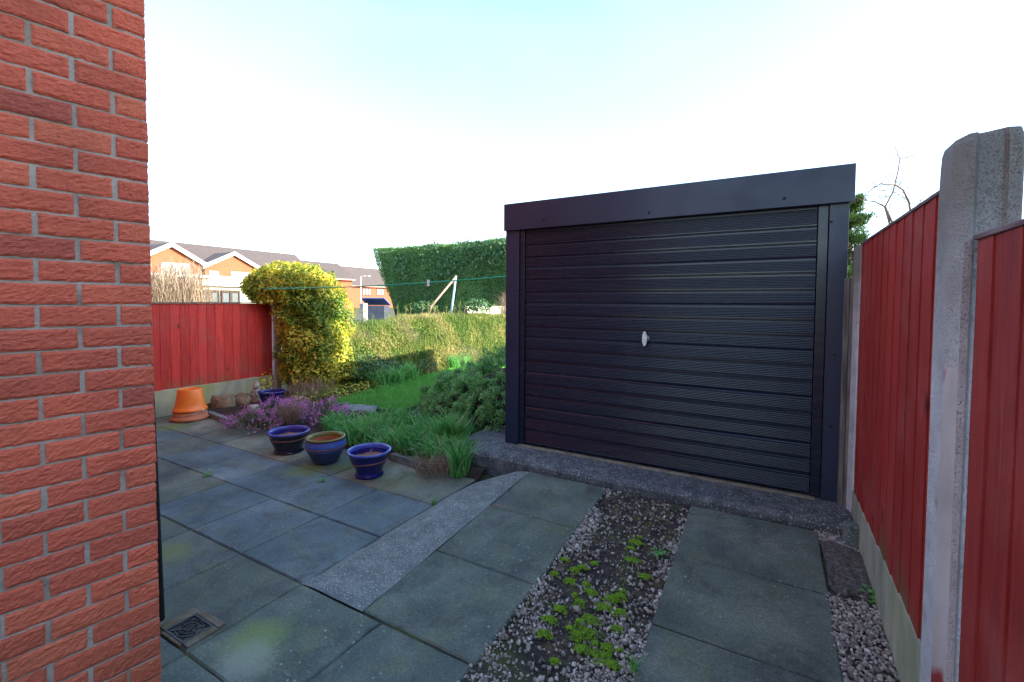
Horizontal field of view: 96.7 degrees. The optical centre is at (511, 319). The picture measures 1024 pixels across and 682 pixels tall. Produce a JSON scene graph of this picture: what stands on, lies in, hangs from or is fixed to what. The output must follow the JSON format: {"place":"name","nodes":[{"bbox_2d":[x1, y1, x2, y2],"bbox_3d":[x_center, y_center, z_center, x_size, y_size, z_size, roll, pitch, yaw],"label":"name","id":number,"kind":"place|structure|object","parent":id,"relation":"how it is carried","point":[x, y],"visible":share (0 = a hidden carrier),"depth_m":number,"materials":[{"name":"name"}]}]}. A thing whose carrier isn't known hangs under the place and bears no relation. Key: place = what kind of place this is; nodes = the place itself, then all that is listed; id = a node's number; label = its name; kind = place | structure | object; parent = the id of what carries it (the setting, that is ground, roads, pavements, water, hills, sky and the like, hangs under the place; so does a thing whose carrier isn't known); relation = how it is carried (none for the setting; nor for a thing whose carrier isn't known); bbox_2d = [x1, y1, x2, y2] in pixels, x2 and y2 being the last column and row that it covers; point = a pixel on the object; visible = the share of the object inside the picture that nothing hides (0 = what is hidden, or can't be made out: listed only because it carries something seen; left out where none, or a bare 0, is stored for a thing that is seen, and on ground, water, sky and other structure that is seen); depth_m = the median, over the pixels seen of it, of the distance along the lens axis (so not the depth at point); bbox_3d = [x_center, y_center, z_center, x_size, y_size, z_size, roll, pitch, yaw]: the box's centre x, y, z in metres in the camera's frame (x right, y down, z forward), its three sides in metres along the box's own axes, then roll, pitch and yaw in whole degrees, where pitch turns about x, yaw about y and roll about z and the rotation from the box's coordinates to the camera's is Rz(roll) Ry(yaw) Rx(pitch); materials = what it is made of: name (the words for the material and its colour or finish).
{"place":"outdoors","nodes":[
{"label":"outdoors","id":0,"kind":"place"},
{"bbox_2d":[281,373,340,402],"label":"dry grass","id":1,"kind":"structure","parent":0,"point":[305,390],"depth_m":5.88,"materials":[{"name":"plant"}]},
{"bbox_2d":[156,416,475,681],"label":"patio","id":2,"kind":"structure","parent":0,"point":[301,633],"depth_m":2.47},
{"bbox_2d":[169,409,209,422],"bbox_3d":[-3.675,1.068,5.199,0.384,0.128,0.384,2,3,30],"label":"terracotta pot","id":3,"kind":"object","parent":2,"relation":"on","point":[200,415],"visible":0.64,"depth_m":5.06,"materials":[{"name":"orange ceramic"}]},
{"bbox_2d":[172,387,207,416],"bbox_3d":[-3.671,0.926,5.190,0.345,0.282,0.339,2,3,30],"label":"terracotta pot","id":4,"kind":"object","parent":3,"relation":"on","point":[190,400],"visible":1,"depth_m":5.09,"materials":[{"name":"orange ceramic"}]},
{"bbox_2d":[160,607,224,648],"bbox_3d":[-1.327,1.277,1.881,0.229,0.030,0.158,2,3,30],"label":"drain","id":5,"kind":"object","parent":2,"relation":"on","point":[211,621],"visible":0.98,"depth_m":1.87,"materials":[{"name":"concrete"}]},
{"bbox_2d":[208,411,245,428],"bbox_3d":[-3.202,1.122,5.069,0.887,0.075,0.065,2,3,37],"label":"bed edging","id":6,"kind":"object","parent":2,"relation":"on","point":[214,415],"visible":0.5,"depth_m":5.09,"materials":[{"name":"concrete"}]},
{"bbox_2d":[266,425,309,455],"bbox_3d":[-2.006,1.087,4.090,0.354,0.193,0.351,2,3,30],"label":"plant pot","id":7,"kind":"object","parent":2,"relation":"on","point":[287,440],"visible":1,"depth_m":4.00,"materials":[{"name":"blue ceramic"}]},
{"bbox_2d":[304,431,346,464],"bbox_3d":[-1.564,1.085,3.827,0.330,0.221,0.326,2,3,30],"label":"plant pot","id":8,"kind":"object","parent":2,"relation":"on","point":[325,448],"visible":1,"depth_m":3.73,"materials":[{"name":"blue ceramic"}]},
{"bbox_2d":[206,381,487,479],"bbox_3d":[-1.498,1.097,5.569,4.250,0.066,2.470,2,3,30],"label":"flower bed","id":9,"kind":"object","parent":2,"relation":"on","point":[475,471],"visible":0.08,"depth_m":5.20,"materials":[{"name":"soil"}]},
{"bbox_2d":[210,393,236,407],"bbox_3d":[-3.572,1.018,5.635,0.297,0.213,0.234,1,2,7],"label":"rock","id":10,"kind":"object","parent":9,"relation":"on","point":[223,400],"visible":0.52,"depth_m":5.55,"materials":[{"name":"stone"}]},
{"bbox_2d":[235,392,252,404],"bbox_3d":[-3.433,1.023,5.802,0.392,0.170,0.221,2,3,41],"label":"rock","id":11,"kind":"object","parent":9,"relation":"on","point":[243,398],"visible":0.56,"depth_m":5.72,"materials":[{"name":"stone"}]},
{"bbox_2d":[247,404,259,410],"bbox_3d":[-3.090,1.062,5.439,0.177,0.102,0.147,2,3,30],"label":"rock","id":12,"kind":"object","parent":9,"relation":"on","point":[253,405],"visible":0.29,"depth_m":5.39,"materials":[{"name":"stone"}]},
{"bbox_2d":[250,382,260,402],"bbox_3d":[-3.257,0.928,5.805,0.136,0.278,0.117,0,2,1],"label":"garden ornament","id":13,"kind":"object","parent":9,"relation":"on","point":[255,395],"visible":0.8,"depth_m":5.77,"materials":[{"name":"stone"}]},
{"bbox_2d":[219,406,292,435],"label":"heather","id":14,"kind":"object","parent":9,"relation":"on","point":[230,423],"visible":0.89,"depth_m":4.67,"materials":[{"name":"purple plant"}]},
{"bbox_2d":[257,388,284,406],"bbox_3d":[-2.986,0.974,5.647,0.311,0.189,0.308,2,3,30],"label":"plant pot","id":15,"kind":"object","parent":9,"relation":"on","point":[265,394],"visible":0.81,"depth_m":5.57,"materials":[{"name":"ceramic"}]},
{"bbox_2d":[259,369,281,388],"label":"plant","id":16,"kind":"object","parent":15,"relation":"in","point":[267,383],"visible":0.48,"depth_m":5.96,"materials":[{"name":"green plant"}]},
{"bbox_2d":[246,393,315,426],"bbox_3d":[-2.548,0.954,5.005,0.930,0.291,0.642,2,3,30],"label":"heather","id":17,"kind":"object","parent":9,"relation":"on","point":[270,403],"visible":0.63,"depth_m":4.97,"materials":[{"name":"purple plant"}]},
{"bbox_2d":[273,398,308,424],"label":"dry grass","id":18,"kind":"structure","parent":9,"relation":"on","point":[289,416],"depth_m":4.75,"materials":[{"name":"plant"}]},
{"bbox_2d":[238,260,360,392],"bbox_3d":[-3.062,0.111,6.712,1.410,1.948,1.590,2,3,30],"label":"shrub","id":19,"kind":"object","parent":9,"relation":"on","point":[314,323],"visible":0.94,"depth_m":6.38,"materials":[{"name":"yellow plant"}]},
{"bbox_2d":[294,394,351,425],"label":"heather","id":20,"kind":"object","parent":9,"relation":"on","point":[319,413],"visible":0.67,"depth_m":4.98,"materials":[{"name":"purple plant"}]},
{"bbox_2d":[290,380,377,404],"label":"shrub","id":21,"kind":"object","parent":9,"relation":"on","point":[339,391],"visible":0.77,"depth_m":6.07,"materials":[{"name":"green plant"}]},
{"bbox_2d":[317,405,484,462],"bbox_3d":[-1.052,1.015,4.348,2.173,0.237,1.165,2,3,30],"label":"ground cover","id":22,"kind":"object","parent":9,"relation":"on","point":[406,433],"visible":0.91,"depth_m":4.14,"materials":[{"name":"green plant"}]},
{"bbox_2d":[407,451,452,478],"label":"dry grass","id":23,"kind":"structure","parent":9,"relation":"on","point":[434,465],"depth_m":3.52,"materials":[{"name":"plant"}]},
{"bbox_2d":[419,405,478,439],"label":"grass clump","id":24,"kind":"object","parent":9,"relation":"on","point":[450,424],"visible":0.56,"depth_m":4.04,"materials":[{"name":"green plant"}]},
{"bbox_2d":[416,345,505,434],"bbox_3d":[-0.189,0.684,5.317,1.696,0.864,2.175,2,3,30],"label":"shrub","id":25,"kind":"object","parent":9,"relation":"on","point":[483,395],"visible":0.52,"depth_m":4.71,"materials":[{"name":"green plant"}]},
{"bbox_2d":[433,437,488,477],"bbox_3d":[-0.389,1.057,3.541,0.404,0.291,0.387,-2,3,-43],"label":"grass clump","id":26,"kind":"object","parent":9,"relation":"on","point":[460,460],"visible":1,"depth_m":3.50,"materials":[{"name":"green plant"}]},
{"bbox_2d":[346,443,391,479],"bbox_3d":[-1.111,1.107,3.544,0.338,0.203,0.335,2,3,30],"label":"plant pot","id":27,"kind":"object","parent":2,"relation":"on","point":[368,461],"visible":1,"depth_m":3.47,"materials":[{"name":"ceramic"}]},
{"bbox_2d":[390,452,426,468],"bbox_3d":[-0.860,1.182,3.773,0.386,0.080,0.060,2,3,35],"label":"bed edging","id":28,"kind":"object","parent":2,"relation":"on","point":[399,458],"visible":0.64,"depth_m":3.77,"materials":[{"name":"concrete"}]},
{"bbox_2d":[281,308,394,388],"bbox_3d":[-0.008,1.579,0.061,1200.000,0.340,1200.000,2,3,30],"label":"ground","id":29,"kind":"structure","parent":0,"point":[391,312],"depth_m":49.09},
{"bbox_2d":[0,0,164,681],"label":"brick house","id":30,"kind":"structure","parent":29,"relation":"on","point":[81,584],"depth_m":1.29,"materials":[{"name":"brick"}]},
{"bbox_2d":[150,239,206,274],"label":"brick house","id":31,"kind":"structure","parent":29,"relation":"on","point":[166,250],"depth_m":44.68,"materials":[{"name":"brick"}]},
{"bbox_2d":[161,262,189,273],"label":"window","id":32,"kind":"structure","parent":31,"relation":"in","point":[162,264],"depth_m":44.58,"materials":[{"name":"white paint"}]},
{"bbox_2d":[150,254,233,301],"bbox_3d":[-10.116,-0.637,13.486,3.292,2.849,3.142,2,3,30],"label":"bare shrub","id":33,"kind":"object","parent":29,"relation":"on","point":[191,286],"visible":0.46,"depth_m":13.27,"materials":[{"name":"beige plant"}]},
{"bbox_2d":[151,273,243,295],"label":"flat roofed building","id":34,"kind":"structure","parent":29,"relation":"on","point":[221,279],"depth_m":36.17,"materials":[{"name":"white paint"}]},
{"bbox_2d":[166,282,250,301],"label":"outbuilding","id":35,"kind":"structure","parent":29,"relation":"on","point":[229,292],"depth_m":16.78,"materials":[{"name":"white paint"}]},
{"bbox_2d":[203,290,219,301],"bbox_3d":[-10.803,-0.790,16.306,0.083,0.579,0.586,2,3,30],"label":"window","id":36,"kind":"structure","parent":35,"relation":"in","point":[217,294],"depth_m":16.42,"materials":[{"name":"white glass"}]},
{"bbox_2d":[221,290,239,301],"bbox_3d":[-10.459,-0.811,16.911,0.083,0.579,0.666,2,3,30],"label":"window","id":37,"kind":"structure","parent":35,"relation":"in","point":[226,295],"depth_m":16.87,"materials":[{"name":"white glass"}]},
{"bbox_2d":[151,302,281,417],"bbox_3d":[-4.151,0.474,5.191,0.100,1.410,3.190,2,3,30],"label":"fence","id":38,"kind":"object","parent":29,"relation":"on","point":[214,348],"visible":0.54,"depth_m":5.77,"materials":[{"name":"red wood"}]},
{"bbox_2d":[185,243,303,276],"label":"brick house","id":39,"kind":"structure","parent":29,"relation":"on","point":[231,262],"depth_m":54.89,"materials":[{"name":"tile"}]},
{"bbox_2d":[209,271,218,275],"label":"window","id":40,"kind":"structure","parent":39,"relation":"in","point":[212,272],"depth_m":52.09,"materials":[{"name":"white paint"}]},
{"bbox_2d":[231,272,247,276],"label":"window","id":41,"kind":"structure","parent":39,"relation":"in","point":[233,274],"depth_m":54.46,"materials":[{"name":"white paint"}]},
{"bbox_2d":[301,260,354,309],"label":"brick house","id":42,"kind":"structure","parent":29,"relation":"on","point":[344,277],"depth_m":71.46,"materials":[{"name":"tile"}]},
{"bbox_2d":[359,303,367,321],"bbox_3d":[-3.071,0.316,9.425,0.120,1.313,0.120,2,3,30],"label":"concrete post","id":43,"kind":"object","parent":29,"relation":"on","point":[362,306],"visible":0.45,"depth_m":9.36,"materials":[{"name":"white concrete"}]},
{"bbox_2d":[360,275,369,302],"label":"street lamp","id":44,"kind":"object","parent":29,"relation":"on","point":[360,287],"visible":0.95,"depth_m":61.88,"materials":[{"name":"white metal"}]},
{"bbox_2d":[341,266,392,307],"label":"brick house","id":45,"kind":"structure","parent":29,"relation":"on","point":[357,273],"depth_m":94.29,"materials":[{"name":"brick"}]},
{"bbox_2d":[363,288,370,294],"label":"window","id":46,"kind":"structure","parent":45,"relation":"in","point":[366,291],"depth_m":93.18,"materials":[{"name":"white glass"}]},
{"bbox_2d":[377,289,383,295],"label":"window","id":47,"kind":"structure","parent":45,"relation":"in","point":[380,292],"depth_m":96.43,"materials":[{"name":"white glass"}]},
{"bbox_2d":[361,298,390,319],"bbox_3d":[-9.956,-0.786,33.195,1.831,1.618,1.600,0,2,0],"label":"canopy","id":48,"kind":"object","parent":29,"relation":"on","point":[378,312],"visible":0.64,"depth_m":32.52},
{"bbox_2d":[335,300,505,388],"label":"overgrown bank","id":49,"kind":"structure","parent":29,"relation":"on","point":[437,337],"depth_m":8.43,"materials":[{"name":"green plant"}]},
{"bbox_2d":[346,354,403,378],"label":"ivy","id":50,"kind":"object","parent":49,"relation":"on","point":[377,364],"visible":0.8,"depth_m":6.87,"materials":[{"name":"green plant"}]},
{"bbox_2d":[412,300,435,311],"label":"ivy","id":51,"kind":"object","parent":49,"relation":"on","point":[418,307],"visible":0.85,"depth_m":10.05,"materials":[{"name":"green plant"}]},
{"bbox_2d":[415,357,449,369],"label":"ivy","id":52,"kind":"object","parent":49,"relation":"on","point":[435,364],"visible":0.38,"depth_m":8.10,"materials":[{"name":"green plant"}]},
{"bbox_2d":[450,276,456,312],"bbox_3d":[-1.331,-0.081,10.320,0.163,1.836,0.055,-1,2,-21],"label":"clothes pole","id":53,"kind":"object","parent":49,"relation":"on","point":[453,295],"visible":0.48,"depth_m":10.28,"materials":[{"name":"white metal"}]},
{"bbox_2d":[430,276,456,311],"bbox_3d":[-1.565,-0.471,10.135,0.696,1.018,0.064,-1,2,-25],"label":"clothes prop","id":54,"kind":"object","parent":53,"relation":"attached to","point":[444,290],"visible":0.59,"depth_m":10.13,"materials":[{"name":"brown wood"}]},
{"bbox_2d":[461,298,491,312],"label":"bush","id":55,"kind":"object","parent":49,"relation":"on","point":[474,305],"visible":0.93,"depth_m":10.20,"materials":[{"name":"green plant"}]},
{"bbox_2d":[467,306,505,314],"bbox_3d":[-0.532,0.220,11.848,0.050,1.145,2.250,2,3,30],"label":"panel fence","id":56,"kind":"object","parent":49,"relation":"on","point":[498,311],"visible":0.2,"depth_m":11.92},
{"bbox_2d":[372,236,505,315],"bbox_3d":[-1.739,-0.846,15.045,6.037,3.336,2.444,2,3,30],"label":"hedge","id":57,"kind":"object","parent":29,"relation":"on","point":[468,259],"visible":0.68,"depth_m":14.13,"materials":[{"name":"green plant"}]},
{"bbox_2d":[489,283,505,314],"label":"bare shrub","id":58,"kind":"object","parent":29,"relation":"on","point":[503,303],"visible":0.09,"depth_m":12.24,"materials":[{"name":"brown plant"}]},
{"bbox_2d":[449,163,855,538],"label":"garage","id":59,"kind":"structure","parent":29,"relation":"on","point":[679,344],"depth_m":3.11,"materials":[{"name":"paint"}]},
{"bbox_2d":[255,276,505,288],"bbox_3d":[-1.551,-0.453,5.370,4.220,0.157,0.015,1,2,22],"label":"clothes line","id":60,"kind":"object","parent":59,"relation":"attached to","point":[389,284],"visible":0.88,"depth_m":5.31,"materials":[{"name":"green plastic"}]},
{"bbox_2d":[524,206,817,492],"bbox_3d":[0.966,0.169,3.255,1.989,1.767,0.066,2,3,30],"label":"door","id":61,"kind":"structure","parent":59,"relation":"in","point":[685,343],"depth_m":3.16,"materials":[{"name":"paint"}]},
{"bbox_2d":[837,278,853,507],"bbox_3d":[1.962,0.534,2.658,0.068,1.550,0.055,2,3,30],"label":"timber post","id":62,"kind":"object","parent":29,"relation":"on","point":[845,388],"visible":0.42,"depth_m":2.65,"materials":[{"name":"grey wood"}]},
{"bbox_2d":[847,191,878,279],"bbox_3d":[12.103,-1.860,16.284,3.846,5.306,3.934,2,3,30],"label":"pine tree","id":63,"kind":"object","parent":29,"relation":"on","point":[857,222],"visible":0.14,"depth_m":15.71,"materials":[{"name":"green plant"}]},
{"bbox_2d":[855,139,936,223],"bbox_3d":[12.406,-2.689,14.979,3.441,7.064,2.482,0,2,-12],"label":"bare tree","id":64,"kind":"object","parent":29,"relation":"on","point":[889,217],"visible":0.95,"depth_m":15.03,"materials":[{"name":"brown plant"}]},
{"bbox_2d":[846,126,1023,681],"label":"fence","id":65,"kind":"object","parent":29,"relation":"on","point":[935,489],"visible":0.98,"depth_m":1.09,"materials":[{"name":"red wood"}]},
{"bbox_2d":[156,415,595,681],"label":"soil","id":66,"kind":"structure","parent":0,"point":[525,658],"depth_m":1.74,"materials":[{"name":"black soil"}]},
{"bbox_2d":[302,471,528,610],"bbox_3d":[-0.442,1.192,2.760,0.413,0.110,1.573,2,3,30],"label":"edging","id":67,"kind":"object","parent":66,"relation":"on","point":[363,578],"visible":1,"depth_m":2.44,"materials":[{"name":"concrete"}]},
{"bbox_2d":[328,364,504,414],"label":"lawn","id":68,"kind":"structure","parent":0,"point":[407,408],"depth_m":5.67,"materials":[{"name":"green plant"}]},
{"bbox_2d":[339,404,377,412],"bbox_3d":[-1.799,1.033,5.309,0.469,0.043,0.351,0,2,1],"label":"stepping stone","id":69,"kind":"object","parent":68,"relation":"on","point":[355,408],"visible":0.7,"depth_m":5.26,"materials":[{"name":"stone"}]},
{"bbox_2d":[361,350,471,387],"bbox_3d":[-1.472,0.775,7.852,0.710,0.352,2.987,1,2,25],"label":"weed clump","id":70,"kind":"object","parent":68,"relation":"on","point":[391,375],"visible":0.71,"depth_m":6.99,"materials":[{"name":"green plant"}]},
{"bbox_2d":[143,0,1023,268],"label":"sky","id":71,"kind":"structure","parent":0,"point":[328,131],"materials":[{"name":"white"}]},
{"bbox_2d":[363,472,842,681],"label":"driveway","id":72,"kind":"structure","parent":0,"point":[743,598],"depth_m":2.06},
{"bbox_2d":[457,488,900,681],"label":"gravel","id":73,"kind":"structure","parent":0,"point":[585,526],"depth_m":1.88,"materials":[{"name":"grey gravel"}]},
{"bbox_2d":[620,650,644,672],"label":"weed","id":74,"kind":"object","parent":73,"relation":"on","point":[633,665],"visible":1,"depth_m":1.65,"materials":[{"name":"green plant"}]},
{"bbox_2d":[842,520,858,547],"bbox_3d":[1.783,1.146,2.395,0.056,0.155,0.070,4,8,18],"label":"concrete block","id":75,"kind":"object","parent":73,"relation":"on","point":[850,535],"depth_m":2.37,"materials":[{"name":"grey concrete"}]},
{"bbox_2d":[858,583,875,606],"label":"weed","id":76,"kind":"object","parent":73,"relation":"on","point":[871,596],"visible":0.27,"depth_m":2.00,"materials":[{"name":"green plant"}]},
{"bbox_2d":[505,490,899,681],"bbox_3d":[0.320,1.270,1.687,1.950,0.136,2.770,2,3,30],"label":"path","id":77,"kind":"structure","parent":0,"point":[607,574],"depth_m":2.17,"materials":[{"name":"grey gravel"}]},
{"bbox_2d":[508,504,682,671],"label":"weeds","id":78,"kind":"object","parent":77,"relation":"on","point":[616,596],"visible":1,"depth_m":1.92,"materials":[{"name":"green plant"}]},
{"bbox_2d":[650,545,667,559],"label":"weed","id":79,"kind":"object","parent":77,"relation":"on","point":[659,552],"visible":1,"depth_m":2.31,"materials":[{"name":"green plant"}]},
{"bbox_2d":[820,540,873,601],"bbox_3d":[1.619,1.213,2.201,0.190,0.099,0.450,2,3,30],"label":"broken concrete","id":80,"kind":"object","parent":77,"relation":"on","point":[846,572],"visible":0.75,"depth_m":2.15,"materials":[{"name":"grey concrete"}]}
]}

